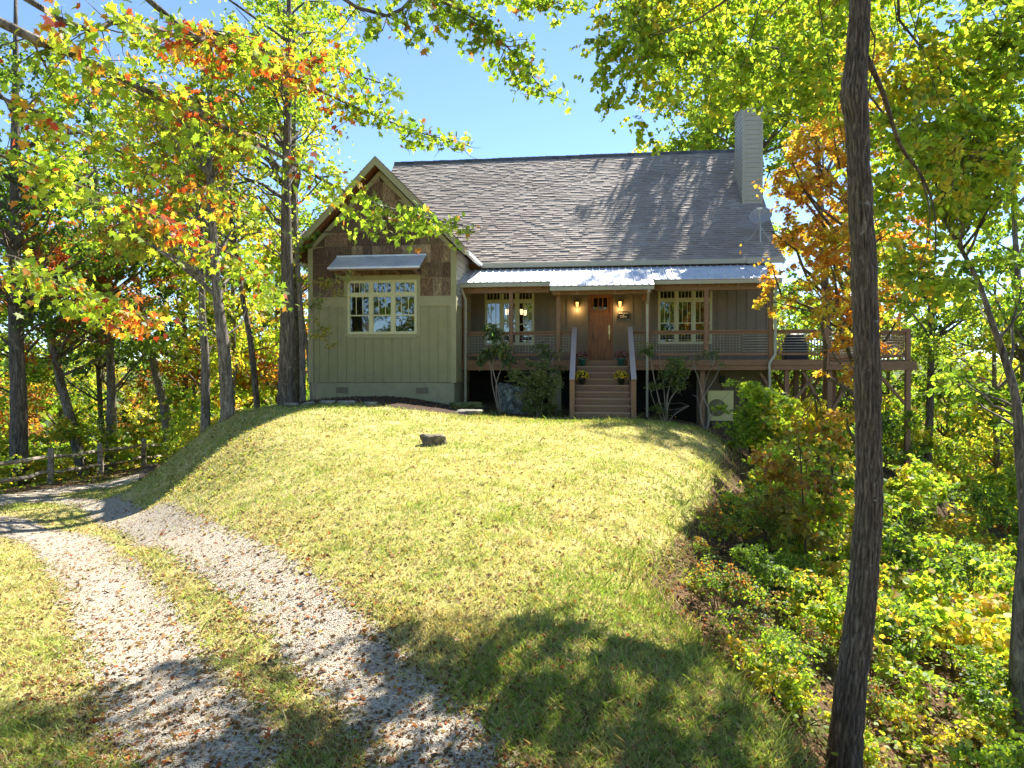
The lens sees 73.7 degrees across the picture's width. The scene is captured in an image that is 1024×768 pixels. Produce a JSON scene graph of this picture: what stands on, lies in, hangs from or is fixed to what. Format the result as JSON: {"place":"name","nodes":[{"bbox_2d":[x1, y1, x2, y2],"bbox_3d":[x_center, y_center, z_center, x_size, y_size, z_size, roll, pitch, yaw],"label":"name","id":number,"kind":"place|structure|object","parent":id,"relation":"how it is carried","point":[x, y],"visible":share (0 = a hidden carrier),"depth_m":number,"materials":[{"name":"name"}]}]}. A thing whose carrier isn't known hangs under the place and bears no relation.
{"place":"outdoors","nodes":[
{"label":"outdoors","id":0,"kind":"place"},
{"bbox_2d":[0,469,542,767],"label":"driveway","id":1,"kind":"structure","parent":0,"point":[120,506],"depth_m":7.34,"materials":[{"name":"grey gravel"}]},
{"bbox_2d":[0,359,1022,767],"bbox_3d":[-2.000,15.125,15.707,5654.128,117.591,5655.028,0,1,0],"label":"ground","id":2,"kind":"structure","parent":0,"point":[600,537],"depth_m":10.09,"materials":[{"name":"green plant"}]},
{"bbox_2d":[0,286,57,452],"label":"woodland tree","id":3,"kind":"object","parent":2,"relation":"on","point":[6,420],"visible":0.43,"depth_m":37.61,"materials":[{"name":"green plant"}]},
{"bbox_2d":[0,176,136,416],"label":"woodland tree","id":4,"kind":"object","parent":2,"relation":"on","point":[38,368],"visible":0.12,"depth_m":31.38,"materials":[{"name":"green plant"}]},
{"bbox_2d":[0,0,149,487],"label":"shade tree","id":5,"kind":"object","parent":2,"relation":"on","point":[14,236],"visible":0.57,"depth_m":24.85,"materials":[{"name":"green plant"}]},
{"bbox_2d":[28,409,138,474],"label":"bank bush","id":6,"kind":"object","parent":2,"relation":"on","point":[63,430],"visible":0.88,"depth_m":28.28,"materials":[{"name":"green plant"}]},
{"bbox_2d":[0,229,166,451],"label":"woodland tree","id":7,"kind":"object","parent":2,"relation":"on","point":[58,406],"visible":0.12,"depth_m":42.23,"materials":[{"name":"green plant"}]},
{"bbox_2d":[0,453,169,494],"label":"fence side undergrowth","id":8,"kind":"object","parent":2,"relation":"on","point":[63,481],"visible":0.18,"depth_m":25.12,"materials":[{"name":"green plant"}]},
{"bbox_2d":[0,438,173,483],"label":"rail fence","id":9,"kind":"object","parent":2,"relation":"on","point":[99,451],"visible":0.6,"depth_m":24.50,"materials":[{"name":"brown wood"}]},
{"bbox_2d":[0,136,182,475],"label":"tree","id":10,"kind":"object","parent":2,"relation":"on","point":[60,374],"visible":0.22,"depth_m":28.33,"materials":[{"name":"green plant"}]},
{"bbox_2d":[27,186,171,445],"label":"woodland tree","id":11,"kind":"object","parent":2,"relation":"on","point":[99,395],"visible":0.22,"depth_m":34.83,"materials":[{"name":"green plant"}]},
{"bbox_2d":[27,320,172,454],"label":"woodland tree","id":12,"kind":"object","parent":2,"relation":"on","point":[130,408],"visible":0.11,"depth_m":48.09,"materials":[{"name":"green plant"}]},
{"bbox_2d":[0,45,209,471],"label":"woodland tree","id":13,"kind":"object","parent":2,"relation":"on","point":[111,388],"visible":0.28,"depth_m":28.72,"materials":[{"name":"green plant"}]},
{"bbox_2d":[26,76,197,459],"bbox_3d":[-18.471,-5.049,33.158,6.705,18.446,7.929,0,1,23],"label":"grey tree","id":14,"kind":"object","parent":2,"relation":"on","point":[160,390],"visible":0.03,"depth_m":32.84,"materials":[{"name":"green plant"}]},
{"bbox_2d":[99,423,175,468],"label":"bank bush","id":15,"kind":"object","parent":2,"relation":"on","point":[136,437],"visible":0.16,"depth_m":34.50,"materials":[{"name":"green plant"}]},
{"bbox_2d":[68,19,297,422],"bbox_3d":[-9.146,-4.707,19.373,5.819,11.704,5.913,0,1,0],"label":"gold leaved tree","id":16,"kind":"object","parent":2,"relation":"on","point":[206,169],"visible":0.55,"depth_m":19.12,"materials":[{"name":"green plant"}]},
{"bbox_2d":[86,32,281,431],"bbox_3d":[-10.254,-4.588,21.555,6.073,13.553,4.724,0,1,23],"label":"maple sapling","id":17,"kind":"object","parent":2,"relation":"on","point":[205,393],"visible":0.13,"depth_m":21.38,"materials":[{"name":"green plant"}]},
{"bbox_2d":[118,250,264,429],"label":"woodland tree","id":18,"kind":"object","parent":2,"relation":"on","point":[171,369],"visible":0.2,"depth_m":35.72,"materials":[{"name":"green plant"}]},
{"bbox_2d":[163,409,219,448],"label":"bank bush","id":19,"kind":"object","parent":2,"relation":"on","point":[181,429],"visible":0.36,"depth_m":24.01,"materials":[{"name":"green plant"}]},
{"bbox_2d":[138,387,253,464],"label":"bank bush","id":20,"kind":"object","parent":2,"relation":"on","point":[195,401],"visible":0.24,"depth_m":29.37,"materials":[{"name":"green plant"}]},
{"bbox_2d":[133,405,273,502],"bbox_3d":[-7.924,1.702,17.280,3.530,2.204,8.834,0,1,-20],"label":"bank cover","id":21,"kind":"object","parent":2,"relation":"on","point":[209,462],"visible":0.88,"depth_m":16.35,"materials":[{"name":"green plant"}]},
{"bbox_2d":[112,160,307,409],"bbox_3d":[-14.527,-4.478,32.495,9.151,17.014,7.545,0,1,15],"label":"woodland tree","id":22,"kind":"object","parent":2,"relation":"on","point":[165,293],"visible":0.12,"depth_m":32.13,"materials":[{"name":"green plant"}]},
{"bbox_2d":[129,93,304,407],"bbox_3d":[-10.494,-4.246,24.006,5.627,12.320,5.174,0,1,0],"label":"leaning tree","id":23,"kind":"object","parent":2,"relation":"on","point":[254,376],"visible":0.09,"depth_m":23.95,"materials":[{"name":"green plant"}]},
{"bbox_2d":[137,131,306,415],"bbox_3d":[-12.142,-3.836,28.799,6.680,14.668,7.336,0,1,9],"label":"woodland tree","id":24,"kind":"object","parent":2,"relation":"on","point":[236,351],"visible":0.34,"depth_m":28.63,"materials":[{"name":"green plant"}]},
{"bbox_2d":[175,366,309,415],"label":"bank bush","id":25,"kind":"object","parent":2,"relation":"on","point":[263,394],"visible":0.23,"depth_m":36.94,"materials":[{"name":"green plant"}]},
{"bbox_2d":[134,0,366,402],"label":"woodland tree","id":26,"kind":"object","parent":2,"relation":"on","point":[303,104],"visible":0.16,"depth_m":26.97,"materials":[{"name":"green plant"}]},
{"bbox_2d":[214,232,308,405],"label":"woodland tree","id":27,"kind":"object","parent":2,"relation":"on","point":[265,378],"visible":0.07,"depth_m":36.96,"materials":[{"name":"green plant"}]},
{"bbox_2d":[179,0,360,405],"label":"oak tree","id":28,"kind":"object","parent":2,"relation":"on","point":[286,345],"visible":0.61,"depth_m":20.13,"materials":[{"name":"green plant"}]},
{"bbox_2d":[214,55,353,401],"bbox_3d":[-7.350,-4.879,22.271,4.314,11.530,3.873,0,1,0],"label":"slender tree","id":29,"kind":"object","parent":2,"relation":"on","point":[301,320],"visible":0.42,"depth_m":22.38,"materials":[{"name":"green plant"}]},
{"bbox_2d":[0,0,599,343],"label":"maple tree","id":30,"kind":"object","parent":2,"relation":"on","point":[187,34],"visible":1,"depth_m":5.16,"materials":[{"name":"green plant"}]},
{"bbox_2d":[293,270,354,399],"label":"wispy shrub","id":31,"kind":"object","parent":2,"relation":"on","point":[323,284],"visible":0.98,"depth_m":21.26,"materials":[{"name":"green plant"}]},
{"bbox_2d":[0,397,823,767],"bbox_3d":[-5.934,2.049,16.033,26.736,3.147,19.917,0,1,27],"label":"fallen leaves","id":32,"kind":"object","parent":2,"relation":"on","point":[252,731],"visible":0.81,"depth_m":6.68,"materials":[{"name":"brown plant"}]},
{"bbox_2d":[476,320,518,413],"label":"rhododendron","id":33,"kind":"object","parent":2,"relation":"on","point":[494,350],"visible":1,"depth_m":22.20,"materials":[{"name":"green plant"}]},
{"bbox_2d":[0,340,1007,467],"bbox_3d":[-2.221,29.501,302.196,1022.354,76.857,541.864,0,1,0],"label":"distant woods","id":34,"kind":"object","parent":2,"relation":"on","point":[47,421],"depth_m":58.05,"materials":[{"name":"green plant"}]},
{"bbox_2d":[1,395,1008,767],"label":"forest floor leaves","id":35,"kind":"object","parent":2,"relation":"on","point":[817,741],"visible":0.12,"depth_m":8.31,"materials":[{"name":"brown plant"}]},
{"bbox_2d":[498,382,530,413],"bbox_3d":[0.116,0.689,23.153,1.224,1.509,0.954,0,1,-11],"label":"boulder","id":36,"kind":"object","parent":2,"relation":"on","point":[507,396],"visible":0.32,"depth_m":22.77,"materials":[{"name":"grey stone"}]},
{"bbox_2d":[500,357,564,417],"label":"evergreen shrub","id":37,"kind":"object","parent":2,"relation":"on","point":[532,404],"visible":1,"depth_m":21.46,"materials":[{"name":"green plant"}]},
{"bbox_2d":[292,101,916,475],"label":"house","id":38,"kind":"structure","parent":2,"relation":"on","point":[652,243],"depth_m":24.36,"materials":[{"name":"green paint"}]},
{"bbox_2d":[348,280,416,333],"bbox_3d":[-4.363,-2.582,22.981,2.390,1.810,0.125,0,1,7],"label":"window","id":39,"kind":"structure","parent":38,"relation":"in","point":[371,294],"depth_m":22.93,"materials":[{"name":"beige paint"}]},
{"bbox_2d":[485,293,533,344],"bbox_3d":[-0.091,-2.446,25.280,1.830,2.000,0.125,0,1,7],"label":"window","id":40,"kind":"structure","parent":38,"relation":"in","point":[517,300],"depth_m":25.23,"materials":[{"name":"beige paint"}]},
{"bbox_2d":[588,294,612,359],"bbox_3d":[3.219,-2.097,24.872,0.940,2.505,0.180,0,1,7],"label":"door","id":41,"kind":"structure","parent":38,"relation":"in","point":[600,321],"depth_m":24.88,"materials":[{"name":"brown wood"}]},
{"bbox_2d":[658,290,711,343],"bbox_3d":[6.203,-2.423,24.507,1.890,1.980,0.125,0,1,7],"label":"window","id":42,"kind":"structure","parent":38,"relation":"in","point":[676,299],"depth_m":24.47,"materials":[{"name":"beige paint"}]},
{"bbox_2d":[781,334,807,359],"bbox_3d":[10.473,-1.356,25.293,0.836,1.020,0.499,0,1,7],"label":"covered grill","id":43,"kind":"object","parent":38,"relation":"on","point":[800,341],"visible":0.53,"depth_m":25.07,"materials":[{"name":"black fabric"}]},
{"bbox_2d":[450,405,828,767],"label":"edge weeds","id":44,"kind":"object","parent":2,"relation":"on","point":[729,666],"visible":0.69,"depth_m":7.53,"materials":[{"name":"green plant"}]},
{"bbox_2d":[636,342,693,421],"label":"leggy shrub","id":45,"kind":"object","parent":2,"relation":"on","point":[680,372],"visible":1,"depth_m":21.49,"materials":[{"name":"green plant"}]},
{"bbox_2d":[685,348,725,429],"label":"bare shrub","id":46,"kind":"object","parent":2,"relation":"on","point":[711,363],"visible":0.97,"depth_m":21.41,"materials":[{"name":"brown plant"}]},
{"bbox_2d":[629,7,792,200],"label":"tall tree","id":47,"kind":"object","parent":2,"relation":"on","point":[653,106],"visible":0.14,"depth_m":37.85,"materials":[{"name":"green plant"}]},
{"bbox_2d":[706,390,733,428],"bbox_3d":[7.023,0.901,23.084,0.860,1.360,0.400,0,1,7],"label":"heat pump","id":48,"kind":"object","parent":2,"relation":"on","point":[714,398],"visible":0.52,"depth_m":22.92,"materials":[{"name":"beige metal"}]},
{"bbox_2d":[679,560,763,617],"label":"dusky bush","id":49,"kind":"object","parent":2,"relation":"on","point":[702,573],"visible":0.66,"depth_m":8.44,"materials":[{"name":"green plant"}]},
{"bbox_2d":[688,499,759,555],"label":"dusky bush","id":50,"kind":"object","parent":2,"relation":"on","point":[709,517],"visible":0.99,"depth_m":10.53,"materials":[{"name":"green plant"}]},
{"bbox_2d":[709,606,769,660],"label":"dusky bush","id":51,"kind":"object","parent":2,"relation":"on","point":[750,628],"visible":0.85,"depth_m":7.16,"materials":[{"name":"green plant"}]},
{"bbox_2d":[696,561,789,638],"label":"dusky bush","id":52,"kind":"object","parent":2,"relation":"on","point":[729,583],"visible":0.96,"depth_m":7.92,"materials":[{"name":"green plant"}]},
{"bbox_2d":[710,377,783,457],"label":"lime sapling","id":53,"kind":"object","parent":2,"relation":"on","point":[756,394],"visible":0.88,"depth_m":18.20,"materials":[{"name":"green plant"}]},
{"bbox_2d":[657,0,843,188],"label":"tall tree","id":54,"kind":"object","parent":2,"relation":"on","point":[704,115],"visible":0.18,"depth_m":34.71,"materials":[{"name":"green plant"}]},
{"bbox_2d":[719,543,792,599],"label":"bank bush","id":55,"kind":"object","parent":2,"relation":"on","point":[756,562],"visible":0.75,"depth_m":9.24,"materials":[{"name":"green plant"}]},
{"bbox_2d":[713,630,820,713],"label":"bank bush","id":56,"kind":"object","parent":2,"relation":"on","point":[752,661],"visible":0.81,"depth_m":6.69,"materials":[{"name":"green plant"}]},
{"bbox_2d":[754,504,803,562],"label":"dusky bush","id":57,"kind":"object","parent":2,"relation":"on","point":[766,520],"visible":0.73,"depth_m":11.30,"materials":[{"name":"green plant"}]},
{"bbox_2d":[713,391,854,480],"bbox_3d":[7.366,1.527,17.384,2.936,2.671,3.492,0,1,-23],"label":"bank bush","id":58,"kind":"object","parent":2,"relation":"on","point":[775,420],"visible":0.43,"depth_m":17.66,"materials":[{"name":"green plant"}]},
{"bbox_2d":[748,640,832,732],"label":"bank bush","id":59,"kind":"object","parent":2,"relation":"on","point":[809,698],"visible":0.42,"depth_m":6.83,"materials":[{"name":"green plant"}]},
{"bbox_2d":[758,625,826,677],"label":"bank bush","id":60,"kind":"object","parent":2,"relation":"on","point":[781,639],"visible":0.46,"depth_m":7.43,"materials":[{"name":"green plant"}]},
{"bbox_2d":[732,420,855,560],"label":"bronze sapling","id":61,"kind":"object","parent":2,"relation":"on","point":[832,508],"visible":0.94,"depth_m":10.98,"materials":[{"name":"green plant"}]},
{"bbox_2d":[568,0,1023,767],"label":"foreground tree","id":62,"kind":"object","parent":2,"relation":"on","point":[648,26],"visible":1,"depth_m":8.15,"materials":[{"name":"green plant"}]},
{"bbox_2d":[767,616,825,656],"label":"dusky bush","id":63,"kind":"object","parent":2,"relation":"on","point":[809,632],"visible":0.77,"depth_m":8.11,"materials":[{"name":"green plant"}]},
{"bbox_2d":[753,565,847,642],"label":"bank bush","id":64,"kind":"object","parent":2,"relation":"on","point":[800,582],"visible":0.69,"depth_m":8.90,"materials":[{"name":"green plant"}]},
{"bbox_2d":[771,221,843,412],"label":"woodland tree","id":65,"kind":"object","parent":2,"relation":"on","point":[799,323],"visible":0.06,"depth_m":42.16,"materials":[{"name":"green plant"}]},
{"bbox_2d":[771,547,848,602],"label":"bank bush","id":66,"kind":"object","parent":2,"relation":"on","point":[826,567],"visible":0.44,"depth_m":10.19,"materials":[{"name":"green plant"}]},
{"bbox_2d":[738,440,893,536],"bbox_3d":[6.184,2.289,14.305,2.843,2.276,2.390,0,1,-9],"label":"bank bush","id":67,"kind":"object","parent":2,"relation":"on","point":[779,457],"visible":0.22,"depth_m":14.10,"materials":[{"name":"green plant"}]},
{"bbox_2d":[780,394,854,499],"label":"golden sapling","id":68,"kind":"object","parent":2,"relation":"on","point":[816,410],"visible":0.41,"depth_m":16.92,"materials":[{"name":"green plant"}]},
{"bbox_2d":[757,484,885,568],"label":"bank bush","id":69,"kind":"object","parent":2,"relation":"on","point":[819,529],"visible":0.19,"depth_m":11.74,"materials":[{"name":"green plant"}]},
{"bbox_2d":[721,0,962,400],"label":"tall tree","id":70,"kind":"object","parent":2,"relation":"on","point":[891,25],"visible":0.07,"depth_m":30.75,"materials":[{"name":"green plant"}]},
{"bbox_2d":[739,2,953,444],"bbox_3d":[7.951,-3.025,16.383,6.252,14.506,4.267,-1,1,-40],"label":"orange maple","id":71,"kind":"object","parent":2,"relation":"on","point":[809,183],"visible":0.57,"depth_m":15.65,"materials":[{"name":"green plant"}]},
{"bbox_2d":[675,417,1023,767],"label":"undergrowth","id":72,"kind":"object","parent":2,"relation":"on","point":[882,761],"visible":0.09,"depth_m":7.44,"materials":[{"name":"green plant"}]},
{"bbox_2d":[830,675,899,727],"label":"dusky bush","id":73,"kind":"object","parent":2,"relation":"on","point":[877,701],"visible":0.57,"depth_m":7.28,"materials":[{"name":"green plant"}]},
{"bbox_2d":[792,587,958,715],"bbox_3d":[4.614,3.239,8.782,1.923,1.331,1.757,1,1,33],"label":"bank bush","id":74,"kind":"object","parent":2,"relation":"on","point":[917,676],"visible":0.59,"depth_m":8.50,"materials":[{"name":"green plant"}]},
{"bbox_2d":[771,186,980,452],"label":"woodland tree","id":75,"kind":"object","parent":2,"relation":"on","point":[818,388],"visible":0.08,"depth_m":40.10,"materials":[{"name":"green plant"}]},
{"bbox_2d":[863,725,898,767],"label":"bank bush","id":76,"kind":"object","parent":2,"relation":"on","point":[869,757],"visible":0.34,"depth_m":6.73,"materials":[{"name":"green plant"}]},
{"bbox_2d":[811,551,958,641],"bbox_3d":[5.739,3.317,10.994,2.002,1.381,1.830,0,1,6],"label":"bank bush","id":77,"kind":"object","parent":2,"relation":"on","point":[884,568],"visible":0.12,"depth_m":10.80,"materials":[{"name":"green plant"}]},
{"bbox_2d":[842,409,933,476],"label":"bank bush","id":78,"kind":"object","parent":2,"relation":"on","point":[890,426],"visible":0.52,"depth_m":21.96,"materials":[{"name":"green plant"}]},
{"bbox_2d":[830,454,966,571],"bbox_3d":[8.477,2.906,15.244,3.219,2.670,2.706,0,1,-18],"label":"bank bush","id":79,"kind":"object","parent":2,"relation":"on","point":[917,489],"visible":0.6,"depth_m":15.05,"materials":[{"name":"green plant"}]},
{"bbox_2d":[836,267,965,463],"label":"woodland tree","id":80,"kind":"object","parent":2,"relation":"on","point":[887,397],"visible":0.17,"depth_m":27.23,"materials":[{"name":"green plant"}]},
{"bbox_2d":[835,521,972,602],"bbox_3d":[6.663,3.323,11.625,2.000,1.788,2.156,1,1,30],"label":"bank bush","id":81,"kind":"object","parent":2,"relation":"on","point":[891,531],"visible":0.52,"depth_m":11.40,"materials":[{"name":"green plant"}]},
{"bbox_2d":[871,590,952,673],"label":"bank bush","id":82,"kind":"object","parent":2,"relation":"on","point":[907,649],"visible":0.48,"depth_m":9.11,"materials":[{"name":"green plant"}]},
{"bbox_2d":[805,0,1023,756],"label":"edge tree","id":83,"kind":"object","parent":2,"relation":"on","point":[1016,661],"visible":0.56,"depth_m":8.02,"materials":[{"name":"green plant"}]},
{"bbox_2d":[872,688,971,766],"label":"bank bush","id":84,"kind":"object","parent":2,"relation":"on","point":[904,709],"visible":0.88,"depth_m":7.53,"materials":[{"name":"green plant"}]},
{"bbox_2d":[885,419,976,486],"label":"bank bush","id":85,"kind":"object","parent":2,"relation":"on","point":[940,448],"visible":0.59,"depth_m":23.81,"materials":[{"name":"green plant"}]},
{"bbox_2d":[844,157,1023,474],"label":"woodland tree","id":86,"kind":"object","parent":2,"relation":"on","point":[928,346],"visible":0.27,"depth_m":23.44,"materials":[{"name":"green plant"}]},
{"bbox_2d":[890,502,997,557],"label":"bank bush","id":87,"kind":"object","parent":2,"relation":"on","point":[953,523],"visible":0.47,"depth_m":18.13,"materials":[{"name":"green plant"}]},
{"bbox_2d":[874,52,1023,531],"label":"crooked tree","id":88,"kind":"object","parent":2,"relation":"on","point":[985,204],"visible":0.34,"depth_m":9.09,"materials":[{"name":"green plant"}]},
{"bbox_2d":[891,327,1007,493],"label":"woodland tree","id":89,"kind":"object","parent":2,"relation":"on","point":[943,432],"visible":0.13,"depth_m":32.02,"materials":[{"name":"green plant"}]},
{"bbox_2d":[889,556,1011,712],"bbox_3d":[6.405,3.529,9.851,2.065,1.620,2.863,1,1,35],"label":"bank bush","id":90,"kind":"object","parent":2,"relation":"on","point":[978,630],"visible":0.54,"depth_m":9.84,"materials":[{"name":"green plant"}]},
{"bbox_2d":[880,105,1023,534],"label":"woodland tree","id":91,"kind":"object","parent":2,"relation":"on","point":[1014,249],"visible":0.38,"depth_m":25.18,"materials":[{"name":"green plant"}]},
{"bbox_2d":[897,227,1022,530],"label":"woodland tree","id":92,"kind":"object","parent":2,"relation":"on","point":[997,451],"visible":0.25,"depth_m":28.78,"materials":[{"name":"green plant"}]},
{"bbox_2d":[913,556,1013,678],"bbox_3d":[7.834,3.913,10.797,2.526,1.850,3.337,0,1,1],"label":"bank bush","id":93,"kind":"object","parent":2,"relation":"on","point":[1002,586],"visible":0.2,"depth_m":10.95,"materials":[{"name":"green plant"}]},
{"bbox_2d":[913,537,1016,601],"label":"bank bush","id":94,"kind":"object","parent":2,"relation":"on","point":[970,547],"visible":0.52,"depth_m":14.04,"materials":[{"name":"green plant"}]},
{"bbox_2d":[923,691,1023,765],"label":"bank bush","id":95,"kind":"object","parent":2,"relation":"on","point":[1000,723],"visible":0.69,"depth_m":7.77,"materials":[{"name":"green plant"}]},
{"bbox_2d":[930,643,1020,733],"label":"bank bush","id":96,"kind":"object","parent":2,"relation":"on","point":[983,691],"visible":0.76,"depth_m":8.22,"materials":[{"name":"green plant"}]},
{"bbox_2d":[934,466,1017,522],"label":"bank bush","id":97,"kind":"object","parent":2,"relation":"on","point":[992,478],"visible":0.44,"depth_m":23.06,"materials":[{"name":"green plant"}]},
{"bbox_2d":[933,730,1023,767],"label":"bank bush","id":98,"kind":"object","parent":2,"relation":"on","point":[1004,751],"visible":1,"depth_m":6.23,"materials":[{"name":"green plant"}]},
{"bbox_2d":[941,505,1018,557],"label":"bank bush","id":99,"kind":"object","parent":2,"relation":"on","point":[978,521],"visible":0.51,"depth_m":19.52,"materials":[{"name":"green plant"}]},
{"bbox_2d":[936,272,1023,527],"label":"woodland tree","id":100,"kind":"object","parent":2,"relation":"on","point":[1007,442],"visible":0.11,"depth_m":31.85,"materials":[{"name":"green plant"}]},
{"bbox_2d":[949,483,1018,536],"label":"bank bush","id":101,"kind":"object","parent":2,"relation":"on","point":[977,495],"visible":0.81,"depth_m":20.62,"materials":[{"name":"green plant"}]},
{"bbox_2d":[970,543,1016,629],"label":"bank bush","id":102,"kind":"object","parent":2,"relation":"on","point":[988,583],"visible":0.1,"depth_m":13.18,"materials":[{"name":"yellow plant"}]},
{"bbox_2d":[0,0,1023,362],"label":"sky","id":103,"kind":"structure","parent":0,"point":[443,88],"materials":[{"name":"blue"}]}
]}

